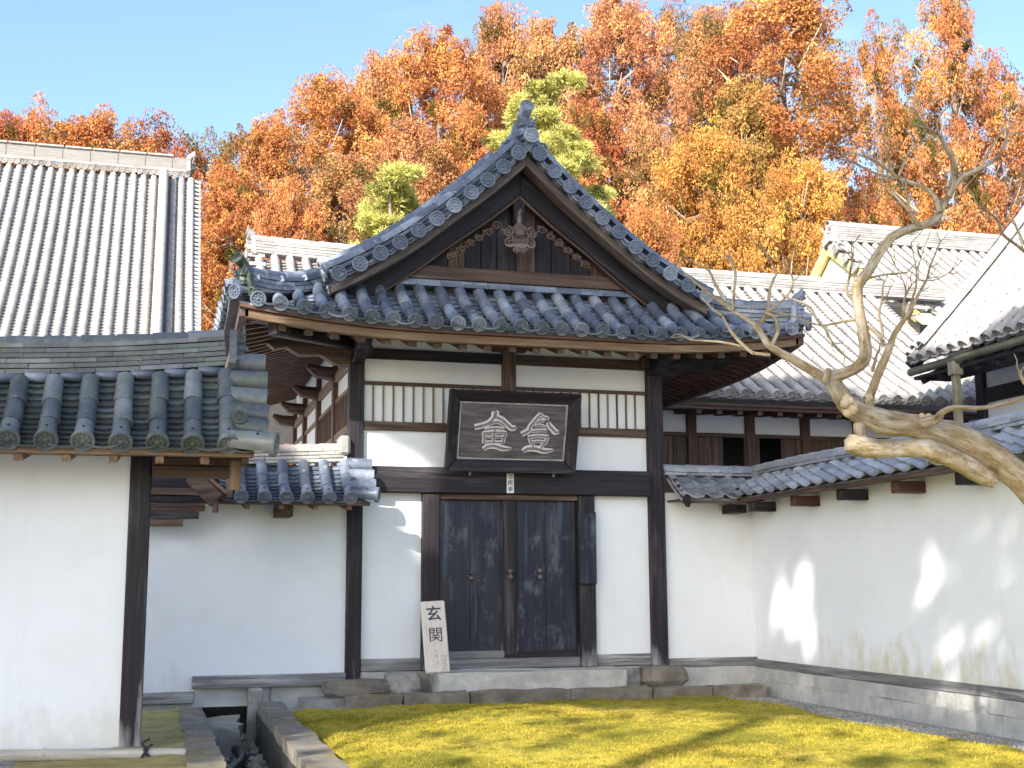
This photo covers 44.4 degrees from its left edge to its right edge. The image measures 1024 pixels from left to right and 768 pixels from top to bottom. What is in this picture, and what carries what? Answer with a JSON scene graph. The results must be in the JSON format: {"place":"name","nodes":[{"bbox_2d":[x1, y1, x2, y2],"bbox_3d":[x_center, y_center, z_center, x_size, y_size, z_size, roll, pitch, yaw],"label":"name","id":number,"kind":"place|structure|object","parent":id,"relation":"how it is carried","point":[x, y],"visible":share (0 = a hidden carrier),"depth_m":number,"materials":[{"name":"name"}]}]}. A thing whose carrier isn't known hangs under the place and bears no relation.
{"place":"outdoors","nodes":[
{"label":"outdoors","id":0,"kind":"place"},
{"bbox_2d":[0,697,1023,767],"bbox_3d":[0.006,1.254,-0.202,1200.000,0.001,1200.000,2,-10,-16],"label":"ground","id":1,"kind":"structure","parent":0,"point":[13,764],"depth_m":11.48,"materials":[{"name":"grey gravel"}]},
{"bbox_2d":[0,140,200,364],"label":"hall","id":2,"kind":"structure","parent":1,"relation":"on","point":[91,251],"depth_m":29.00,"materials":[{"name":"tile"}]},
{"bbox_2d":[13,708,187,767],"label":"moss strip","id":3,"kind":"object","parent":1,"relation":"on","point":[161,729],"visible":0.3,"depth_m":9.31,"materials":[{"name":"plant"}]},
{"bbox_2d":[0,738,185,761],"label":"bamboo rail","id":4,"kind":"object","parent":3,"relation":"on","point":[22,755],"visible":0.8,"depth_m":9.24,"materials":[{"name":"beige wood"}]},
{"bbox_2d":[0,327,279,748],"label":"plaster wall","id":5,"kind":"structure","parent":1,"relation":"on","point":[98,433],"depth_m":9.93,"materials":[{"name":"white paint"}]},
{"bbox_2d":[179,707,226,767],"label":"drain kerb","id":6,"kind":"structure","parent":1,"relation":"on","point":[202,748],"depth_m":10.08,"materials":[{"name":"grey stone"}]},
{"bbox_2d":[198,706,266,767],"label":"drain channel","id":7,"kind":"object","parent":1,"relation":"in","point":[241,711],"depth_m":13.72,"materials":[{"name":"stone"}]},
{"bbox_2d":[208,715,243,757],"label":"drain slab","id":8,"kind":"structure","parent":7,"relation":"on","point":[227,730],"depth_m":11.89,"materials":[{"name":"grey stone"}]},
{"bbox_2d":[227,745,246,767],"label":"drain hose","id":9,"kind":"object","parent":7,"relation":"on","point":[240,754],"visible":0.5,"depth_m":11.21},
{"bbox_2d":[224,732,267,767],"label":"rubble","id":10,"kind":"object","parent":7,"relation":"on","point":[258,761],"visible":0.37,"depth_m":11.74,"materials":[{"name":"grey stone"}]},
{"bbox_2d":[142,435,380,741],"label":"plaster wall","id":11,"kind":"structure","parent":1,"relation":"on","point":[246,591],"depth_m":13.53,"materials":[{"name":"white paint"}]},
{"bbox_2d":[255,701,348,767],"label":"drain kerb","id":12,"kind":"structure","parent":1,"relation":"on","point":[285,738],"depth_m":10.06,"materials":[{"name":"grey stone"}]},
{"bbox_2d":[346,159,428,244],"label":"pine tree","id":13,"kind":"object","parent":1,"relation":"on","point":[395,200],"visible":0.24,"depth_m":34.47,"materials":[{"name":"green plant"}]},
{"bbox_2d":[343,20,512,196],"bbox_3d":[-3.660,0.992,60.162,10.843,38.626,10.256,2,-10,-16],"label":"tree","id":14,"kind":"object","parent":1,"relation":"on","point":[444,64],"visible":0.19,"depth_m":61.30,"materials":[{"name":"orange plant"}]},
{"bbox_2d":[418,98,496,197],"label":"tree","id":15,"kind":"object","parent":1,"relation":"on","point":[464,135],"visible":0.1,"depth_m":55.36,"materials":[{"name":"orange plant"}]},
{"bbox_2d":[460,0,541,151],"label":"tree","id":16,"kind":"object","parent":1,"relation":"on","point":[500,32],"visible":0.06,"depth_m":67.52,"materials":[{"name":"orange plant"}]},
{"bbox_2d":[298,665,770,709],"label":"stone platform","id":17,"kind":"structure","parent":1,"relation":"on","point":[505,695],"depth_m":13.56,"materials":[{"name":"grey stone"}]},
{"bbox_2d":[321,678,389,697],"bbox_3d":[-1.675,3.280,13.515,0.740,0.185,0.417,2,-10,-16],"label":"foundation stone","id":18,"kind":"object","parent":17,"relation":"on","point":[342,688],"visible":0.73,"depth_m":13.34,"materials":[{"name":"grey stone"}]},
{"bbox_2d":[384,671,422,694],"bbox_3d":[-1.188,3.264,13.674,0.426,0.261,0.341,2,-10,-16],"label":"foundation stone","id":19,"kind":"object","parent":17,"relation":"on","point":[399,682],"visible":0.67,"depth_m":13.54,"materials":[{"name":"grey stone"}]},
{"bbox_2d":[212,99,811,678],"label":"temple gate","id":20,"kind":"structure","parent":17,"relation":"on","point":[522,259],"depth_m":14.44,"materials":[{"name":"tile"}]},
{"bbox_2d":[439,500,502,650],"bbox_3d":[-0.476,2.187,14.274,0.755,1.732,0.119,2,-10,-16],"label":"door","id":21,"kind":"structure","parent":20,"relation":"in","point":[470,549],"depth_m":14.28,"materials":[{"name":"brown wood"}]},
{"bbox_2d":[507,473,513,492],"bbox_3d":[-0.019,1.141,14.434,0.084,0.230,0.014,2,-10,-16],"label":"name tag","id":22,"kind":"object","parent":20,"relation":"attached to","point":[510,482],"visible":1,"depth_m":14.43,"materials":[{"name":"white paper"}]},
{"bbox_2d":[444,389,581,476],"bbox_3d":[0.009,0.566,14.305,1.540,0.944,0.400,2,-10,-16],"label":"name board","id":23,"kind":"object","parent":20,"relation":"attached to","point":[503,432],"visible":1,"depth_m":14.29,"materials":[{"name":"brown wood"}]},
{"bbox_2d":[516,501,576,652],"bbox_3d":[0.390,2.222,14.516,0.725,1.732,0.119,2,-10,-16],"label":"door","id":24,"kind":"structure","parent":20,"relation":"in","point":[545,530],"depth_m":14.51,"materials":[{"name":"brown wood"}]},
{"bbox_2d":[429,666,626,691],"bbox_3d":[0.189,3.296,13.944,2.187,0.250,0.466,2,-10,-16],"label":"step stone","id":25,"kind":"object","parent":17,"relation":"on","point":[518,678],"visible":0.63,"depth_m":13.77,"materials":[{"name":"grey stone"}]},
{"bbox_2d":[420,600,449,673],"bbox_3d":[-0.836,2.747,13.626,0.303,0.775,0.190,2,-10,-16],"label":"entrance sign","id":26,"kind":"object","parent":25,"relation":"on","point":[435,638],"visible":1,"depth_m":13.60,"materials":[{"name":"white wood"}]},
{"bbox_2d":[620,667,640,685],"bbox_3d":[1.316,3.372,14.420,0.363,0.217,0.251,2,-10,-16],"label":"foundation stone","id":27,"kind":"object","parent":17,"relation":"on","point":[633,675],"visible":0.44,"depth_m":14.33,"materials":[{"name":"grey stone"}]},
{"bbox_2d":[639,665,688,686],"bbox_3d":[1.727,3.365,14.457,0.572,0.237,0.434,2,-10,-16],"label":"foundation stone","id":28,"kind":"object","parent":17,"relation":"on","point":[661,675],"visible":0.82,"depth_m":14.27,"materials":[{"name":"grey stone"}]},
{"bbox_2d":[478,10,613,186],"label":"cedar tree","id":29,"kind":"object","parent":1,"relation":"on","point":[543,55],"visible":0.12,"depth_m":65.46,"materials":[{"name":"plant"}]},
{"bbox_2d":[479,66,622,220],"bbox_3d":[1.207,-1.300,38.532,4.980,17.519,3.913,2,-10,-16],"label":"pine tree","id":30,"kind":"object","parent":1,"relation":"on","point":[568,148],"visible":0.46,"depth_m":39.31,"materials":[{"name":"green plant"}]},
{"bbox_2d":[600,184,617,204],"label":"pine tree","id":31,"kind":"object","parent":1,"relation":"on","point":[610,192],"visible":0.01,"depth_m":41.48,"materials":[{"name":"green plant"}]},
{"bbox_2d":[564,96,661,227],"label":"cedar tree","id":32,"kind":"object","parent":1,"relation":"on","point":[602,125],"visible":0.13,"depth_m":56.54,"materials":[{"name":"orange plant"}]},
{"bbox_2d":[605,98,702,267],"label":"tree","id":33,"kind":"object","parent":1,"relation":"on","point":[643,145],"visible":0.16,"depth_m":56.20,"materials":[{"name":"orange plant"}]},
{"bbox_2d":[291,695,1023,767],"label":"moss lawn","id":34,"kind":"structure","parent":1,"relation":"on","point":[625,732],"depth_m":9.96,"materials":[{"name":"yellow plant"}]},
{"bbox_2d":[671,95,1023,504],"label":"bare tree","id":35,"kind":"object","parent":34,"relation":"on","point":[976,456],"visible":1,"depth_m":7.31,"materials":[{"name":"beige plant"}]},
{"bbox_2d":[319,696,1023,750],"bbox_3d":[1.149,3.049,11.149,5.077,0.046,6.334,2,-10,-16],"label":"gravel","id":36,"kind":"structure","parent":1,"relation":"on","point":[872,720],"depth_m":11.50,"materials":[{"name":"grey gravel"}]},
{"bbox_2d":[623,0,732,268],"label":"tree","id":37,"kind":"object","parent":1,"relation":"on","point":[667,16],"visible":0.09,"depth_m":72.92,"materials":[{"name":"orange plant"}]},
{"bbox_2d":[663,464,764,685],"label":"garden wall","id":38,"kind":"structure","parent":1,"relation":"on","point":[710,602],"depth_m":15.04,"materials":[{"name":"paint"}]},
{"bbox_2d":[669,1,774,221],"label":"tree","id":39,"kind":"object","parent":1,"relation":"on","point":[702,70],"visible":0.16,"depth_m":68.19,"materials":[{"name":"orange plant"}]},
{"bbox_2d":[694,0,879,272],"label":"tree","id":40,"kind":"object","parent":1,"relation":"on","point":[819,76],"visible":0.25,"depth_m":62.32,"materials":[{"name":"orange plant"}]},
{"bbox_2d":[837,167,902,226],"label":"cedar tree","id":41,"kind":"object","parent":1,"relation":"on","point":[871,216],"visible":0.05,"depth_m":63.12,"materials":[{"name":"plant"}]},
{"bbox_2d":[810,220,999,380],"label":"gabled hall","id":42,"kind":"structure","parent":1,"relation":"on","point":[970,249],"depth_m":27.75,"materials":[{"name":"tile"}]},
{"bbox_2d":[905,204,1023,423],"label":"tall hall","id":43,"kind":"structure","parent":1,"relation":"on","point":[981,312],"depth_m":18.34,"materials":[{"name":"tile"}]},
{"bbox_2d":[0,0,1023,325],"label":"sky","id":44,"kind":"structure","parent":0,"point":[219,64],"materials":[{"name":"blue"}]},
{"bbox_2d":[244,227,976,492],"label":"hall","id":45,"kind":"structure","parent":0,"point":[781,409],"depth_m":20.38,"materials":[{"name":"tile"}]},
{"bbox_2d":[731,410,1023,740],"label":"garden wall","id":46,"kind":"structure","parent":0,"point":[890,587],"depth_m":12.25,"materials":[{"name":"paint"}]},
{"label":"hill","id":47,"kind":"structure","parent":0,"visible":0},
{"bbox_2d":[0,108,27,164],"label":"maple tree","id":48,"kind":"object","parent":47,"relation":"on","point":[8,130],"visible":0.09,"depth_m":55.81,"materials":[{"name":"orange plant"}]},
{"bbox_2d":[13,90,65,167],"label":"maple tree","id":49,"kind":"object","parent":47,"relation":"on","point":[29,127],"visible":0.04,"depth_m":58.28,"materials":[{"name":"orange plant"}]},
{"bbox_2d":[18,101,143,173],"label":"tree","id":50,"kind":"object","parent":47,"relation":"on","point":[94,132],"visible":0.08,"depth_m":56.17,"materials":[{"name":"orange plant"}]},
{"bbox_2d":[103,107,211,299],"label":"tree","id":51,"kind":"object","parent":47,"relation":"on","point":[155,145],"visible":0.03,"depth_m":59.42,"materials":[{"name":"orange plant"}]},
{"bbox_2d":[179,126,247,330],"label":"cedar tree","id":52,"kind":"object","parent":47,"relation":"on","point":[205,169],"visible":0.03,"depth_m":62.34,"materials":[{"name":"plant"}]},
{"bbox_2d":[198,167,288,464],"bbox_3d":[-12.140,3.172,52.881,6.292,25.746,6.623,-2,-9,9],"label":"cedar tree","id":53,"kind":"object","parent":47,"relation":"on","point":[241,199],"visible":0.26,"depth_m":53.59,"materials":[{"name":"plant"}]},
{"bbox_2d":[200,111,310,324],"bbox_3d":[-11.314,2.507,55.167,7.227,30.721,6.493,-3,-10,16],"label":"cedar tree","id":54,"kind":"object","parent":47,"relation":"on","point":[254,143],"visible":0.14,"depth_m":56.57,"materials":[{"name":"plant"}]},
{"bbox_2d":[225,165,333,464],"bbox_3d":[-8.622,3.567,47.409,5.735,24.582,5.877,2,-10,-16],"label":"cedar tree","id":55,"kind":"object","parent":47,"relation":"on","point":[281,213],"visible":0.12,"depth_m":48.43,"materials":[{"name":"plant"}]},
{"bbox_2d":[224,65,412,241],"bbox_3d":[-8.857,1.586,56.815,9.444,33.913,9.632,2,-10,-16],"label":"tree","id":56,"kind":"object","parent":47,"relation":"on","point":[322,102],"visible":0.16,"depth_m":58.46,"materials":[{"name":"orange plant"}]},
{"bbox_2d":[297,150,377,244],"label":"tree","id":57,"kind":"object","parent":47,"relation":"on","point":[343,183],"visible":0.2,"depth_m":50.71,"materials":[{"name":"orange plant"}]},
{"bbox_2d":[330,47,425,241],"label":"tree","id":58,"kind":"object","parent":47,"relation":"on","point":[381,86],"visible":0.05,"depth_m":62.94,"materials":[{"name":"orange plant"}]},
{"bbox_2d":[335,112,456,242],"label":"tree","id":59,"kind":"object","parent":47,"relation":"on","point":[424,150],"visible":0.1,"depth_m":53.28,"materials":[{"name":"orange plant"}]},
{"bbox_2d":[556,0,699,209],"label":"tree","id":60,"kind":"object","parent":47,"relation":"on","point":[614,20],"visible":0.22,"depth_m":62.72,"materials":[{"name":"orange plant"}]},
{"bbox_2d":[622,188,684,266],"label":"cedar tree","id":61,"kind":"object","parent":47,"relation":"on","point":[648,230],"visible":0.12,"depth_m":49.24,"materials":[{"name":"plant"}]},
{"bbox_2d":[647,110,789,274],"bbox_3d":[8.029,3.043,51.011,8.451,30.186,7.923,-8,-12,38],"label":"cedar tree","id":62,"kind":"object","parent":47,"relation":"on","point":[694,166],"visible":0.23,"depth_m":51.93,"materials":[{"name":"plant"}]},
{"bbox_2d":[679,66,831,269],"bbox_3d":[11.969,1.901,59.866,7.572,35.902,7.193,-3,-10,19],"label":"tree","id":63,"kind":"object","parent":47,"relation":"on","point":[756,144],"visible":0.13,"depth_m":61.49,"materials":[{"name":"orange plant"}]},
{"bbox_2d":[736,139,850,275],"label":"cedar tree","id":64,"kind":"object","parent":47,"relation":"on","point":[807,191],"visible":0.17,"depth_m":54.48,"materials":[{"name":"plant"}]},
{"bbox_2d":[825,8,939,228],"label":"tree","id":65,"kind":"object","parent":47,"relation":"on","point":[894,111],"visible":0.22,"depth_m":71.12,"materials":[{"name":"orange plant"}]},
{"bbox_2d":[867,100,950,228],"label":"tree","id":66,"kind":"object","parent":47,"relation":"on","point":[911,154],"visible":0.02,"depth_m":75.46,"materials":[{"name":"orange plant"}]},
{"bbox_2d":[894,0,1023,234],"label":"tree","id":67,"kind":"object","parent":47,"relation":"on","point":[949,28],"visible":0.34,"depth_m":67.40,"materials":[{"name":"orange plant"}]},
{"bbox_2d":[937,47,1023,233],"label":"tree","id":68,"kind":"object","parent":47,"relation":"on","point":[1009,86],"visible":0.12,"depth_m":72.81,"materials":[{"name":"orange plant"}]},
{"bbox_2d":[981,93,1023,232],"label":"tree","id":69,"kind":"object","parent":47,"relation":"on","point":[1012,174],"visible":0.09,"depth_m":81.37,"materials":[{"name":"orange plant"}]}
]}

